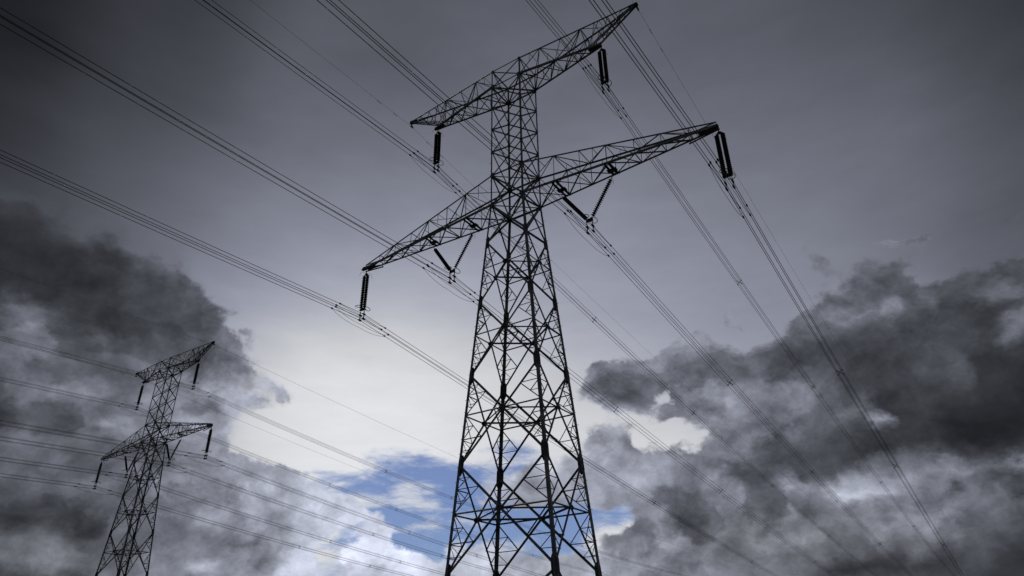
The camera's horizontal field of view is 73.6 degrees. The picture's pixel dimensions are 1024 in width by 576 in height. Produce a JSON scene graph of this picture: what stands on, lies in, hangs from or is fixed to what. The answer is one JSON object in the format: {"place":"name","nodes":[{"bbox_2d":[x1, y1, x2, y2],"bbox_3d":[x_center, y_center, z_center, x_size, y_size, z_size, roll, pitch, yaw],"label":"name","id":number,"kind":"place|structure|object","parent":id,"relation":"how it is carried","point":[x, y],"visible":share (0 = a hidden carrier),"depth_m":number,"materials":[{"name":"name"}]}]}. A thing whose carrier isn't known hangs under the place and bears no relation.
{"place":"outdoors","nodes":[
{"label":"outdoors","id":0,"kind":"place"},
{"bbox_2d":[0,0,1023,575],"label":"sky","id":1,"kind":"structure","parent":0,"point":[879,144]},
{"bbox_3d":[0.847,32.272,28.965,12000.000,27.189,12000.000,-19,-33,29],"label":"ground","id":2,"kind":"structure","parent":0,"visible":0},
{"bbox_2d":[95,341,214,575],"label":"lattice pylon","id":3,"kind":"object","parent":2,"relation":"on","point":[146,455],"visible":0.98,"depth_m":101.68,"materials":[{"name":"metal"}]},
{"bbox_2d":[92,462,104,489],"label":"insulator set","id":4,"kind":"object","parent":3,"relation":"hanging from","point":[98,475],"visible":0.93,"depth_m":109.79,"materials":[{"name":"metal"}]},
{"bbox_2d":[0,473,412,575],"bbox_3d":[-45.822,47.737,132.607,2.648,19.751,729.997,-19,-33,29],"label":"conductor bundle","id":5,"kind":"object","parent":4,"relation":"hanging from","point":[189,517],"visible":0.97,"depth_m":119.22,"materials":[{"name":"metal"}]},
{"bbox_2d":[124,455,137,477],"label":"insulator vee","id":6,"kind":"object","parent":3,"relation":"hanging from","point":[126,467],"visible":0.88,"depth_m":105.09,"materials":[{"name":"metal"}]},
{"bbox_2d":[1,457,454,575],"bbox_3d":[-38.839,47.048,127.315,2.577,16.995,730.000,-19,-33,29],"label":"conductor bundle","id":7,"kind":"object","parent":6,"relation":"hanging from","point":[203,502],"visible":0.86,"depth_m":112.72,"materials":[{"name":"metal"}]},
{"bbox_2d":[134,384,143,409],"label":"insulator set","id":8,"kind":"object","parent":3,"relation":"hanging from","point":[140,395],"visible":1,"depth_m":111.85,"materials":[{"name":"metal"}]},
{"bbox_2d":[1,377,608,575],"bbox_3d":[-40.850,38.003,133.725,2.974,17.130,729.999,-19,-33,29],"label":"conductor bundle","id":9,"kind":"object","parent":8,"relation":"hanging from","point":[119,406],"visible":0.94,"depth_m":124.86,"materials":[{"name":"metal"}]},
{"bbox_2d":[164,438,181,466],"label":"insulator vee","id":10,"kind":"object","parent":3,"relation":"hanging from","point":[167,448],"visible":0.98,"depth_m":99.26,"materials":[{"name":"metal"}]},
{"bbox_2d":[1,436,509,575],"bbox_3d":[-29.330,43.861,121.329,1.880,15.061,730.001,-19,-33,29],"label":"conductor bundle","id":11,"kind":"object","parent":10,"relation":"attached to","point":[149,463],"visible":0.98,"depth_m":102.74,"materials":[{"name":"metal"}]},
{"bbox_2d":[190,363,199,389],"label":"insulator set","id":12,"kind":"object","parent":3,"relation":"hanging from","point":[195,374],"visible":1,"depth_m":103.79,"materials":[{"name":"metal"}]},
{"bbox_2d":[0,336,685,575],"bbox_3d":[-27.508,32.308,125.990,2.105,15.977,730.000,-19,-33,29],"label":"conductor bundle","id":13,"kind":"object","parent":12,"relation":"hanging from","point":[269,423],"visible":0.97,"depth_m":108.62,"materials":[{"name":"metal"}]},
{"bbox_2d":[202,427,212,458],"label":"insulator set","id":14,"kind":"object","parent":3,"relation":"hanging from","point":[207,450],"visible":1,"depth_m":94.75,"materials":[{"name":"metal"}]},
{"bbox_2d":[2,420,540,575],"bbox_3d":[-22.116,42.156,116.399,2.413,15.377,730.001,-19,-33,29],"label":"conductor bundle","id":15,"kind":"object","parent":14,"relation":"hanging from","point":[239,472],"visible":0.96,"depth_m":95.42,"materials":[{"name":"metal"}]},
{"bbox_2d":[0,337,666,575],"bbox_3d":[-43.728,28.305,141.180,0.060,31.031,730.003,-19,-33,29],"label":"earth wire","id":16,"kind":"object","parent":3,"relation":"attached to","point":[278,436],"visible":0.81,"depth_m":133.18,"materials":[{"name":"metal"}]},
{"bbox_2d":[2,269,805,575],"bbox_3d":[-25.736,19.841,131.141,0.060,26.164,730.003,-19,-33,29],"label":"earth wire","id":17,"kind":"object","parent":3,"relation":"attached to","point":[310,390],"visible":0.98,"depth_m":112.12,"materials":[{"name":"metal"}]},
{"bbox_2d":[362,2,719,575],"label":"lattice pylon","id":18,"kind":"object","parent":2,"relation":"on","point":[509,219],"visible":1,"depth_m":45.27,"materials":[{"name":"metal"}]},
{"bbox_2d":[355,272,371,320],"bbox_3d":[-12.058,0.586,55.782,1.345,4.600,0.646,15,-32,-27],"label":"insulator set","id":19,"kind":"object","parent":18,"relation":"hanging from","point":[363,298],"visible":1,"depth_m":55.69,"materials":[{"name":"metal"}]},
{"bbox_2d":[0,150,776,575],"bbox_3d":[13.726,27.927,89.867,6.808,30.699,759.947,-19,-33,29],"label":"conductor bundle","id":20,"kind":"object","parent":19,"relation":"hanging from","point":[314,300],"visible":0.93,"depth_m":49.56,"materials":[{"name":"metal"}]},
{"bbox_2d":[431,130,443,172],"bbox_3d":[-6.327,-11.628,57.811,1.345,4.600,0.646,15,-32,-27],"label":"insulator set","id":21,"kind":"object","parent":18,"relation":"hanging from","point":[437,149],"visible":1,"depth_m":57.71,"materials":[{"name":"metal"}]},
{"bbox_2d":[195,0,874,573],"bbox_3d":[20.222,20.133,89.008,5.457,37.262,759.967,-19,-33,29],"label":"conductor bundle","id":22,"kind":"object","parent":21,"relation":"hanging from","point":[593,320],"visible":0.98,"depth_m":56.96,"materials":[{"name":"metal"}]},
{"bbox_2d":[433,231,474,283],"bbox_3d":[-4.448,-2.037,51.267,3.820,3.814,1.255,-10,-30,16],"label":"insulator vee","id":23,"kind":"object","parent":18,"relation":"hanging from","point":[443,261],"visible":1,"depth_m":50.97,"materials":[{"name":"ceramic"}]},
{"bbox_2d":[0,7,831,574],"bbox_3d":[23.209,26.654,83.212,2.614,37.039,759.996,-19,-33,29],"label":"conductor bundle","id":24,"kind":"object","parent":23,"relation":"hanging from","point":[314,205],"visible":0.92,"depth_m":39.00,"materials":[{"name":"metal"}]},
{"bbox_2d":[253,2,908,574],"bbox_3d":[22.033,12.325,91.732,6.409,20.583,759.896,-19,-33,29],"label":"earth wire","id":25,"kind":"object","parent":18,"relation":"attached to","point":[553,262],"visible":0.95,"depth_m":66.67,"materials":[{"name":"metal"}]},
{"bbox_2d":[561,175,612,234],"bbox_3d":[5.103,-5.263,45.565,3.820,3.814,1.255,-10,-30,16],"label":"insulator vee","id":26,"kind":"object","parent":18,"relation":"hanging from","point":[569,203],"visible":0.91,"depth_m":45.27,"materials":[{"name":"metal"}]},
{"bbox_2d":[317,0,911,575],"bbox_3d":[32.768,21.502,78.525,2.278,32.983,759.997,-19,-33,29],"label":"conductor bundle","id":27,"kind":"object","parent":26,"relation":"attached to","point":[565,214],"visible":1,"depth_m":41.86,"materials":[{"name":"metal"}]},
{"bbox_2d":[597,47,611,93],"bbox_3d":[6.688,-16.023,50.041,1.345,4.600,0.646,15,-32,-27],"label":"insulator set","id":28,"kind":"object","parent":18,"relation":"hanging from","point":[604,63],"visible":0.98,"depth_m":49.95,"materials":[{"name":"metal"}]},
{"bbox_2d":[526,0,952,573],"bbox_3d":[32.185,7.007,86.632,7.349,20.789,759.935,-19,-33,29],"label":"conductor bundle","id":29,"kind":"object","parent":28,"relation":"hanging from","point":[690,214],"visible":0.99,"depth_m":57.54,"materials":[{"name":"metal"}]},
{"bbox_2d":[713,129,735,191],"bbox_3d":[12.715,-7.780,40.993,1.345,4.600,0.646,15,-32,-27],"label":"insulator set","id":30,"kind":"object","parent":18,"relation":"hanging from","point":[726,152],"visible":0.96,"depth_m":40.98,"materials":[{"name":"metal"}]},
{"bbox_2d":[589,0,963,575],"bbox_3d":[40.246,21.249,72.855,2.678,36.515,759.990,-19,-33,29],"label":"conductor bundle","id":31,"kind":"object","parent":30,"relation":"attached to","point":[716,162],"visible":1,"depth_m":40.63,"materials":[{"name":"metal"}]},
{"bbox_2d":[633,2,984,570],"bbox_3d":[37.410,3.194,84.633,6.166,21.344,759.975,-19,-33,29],"label":"earth wire","id":32,"kind":"object","parent":18,"relation":"attached to","point":[769,230],"visible":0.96,"depth_m":68.55,"materials":[{"name":"metal"}]}
]}

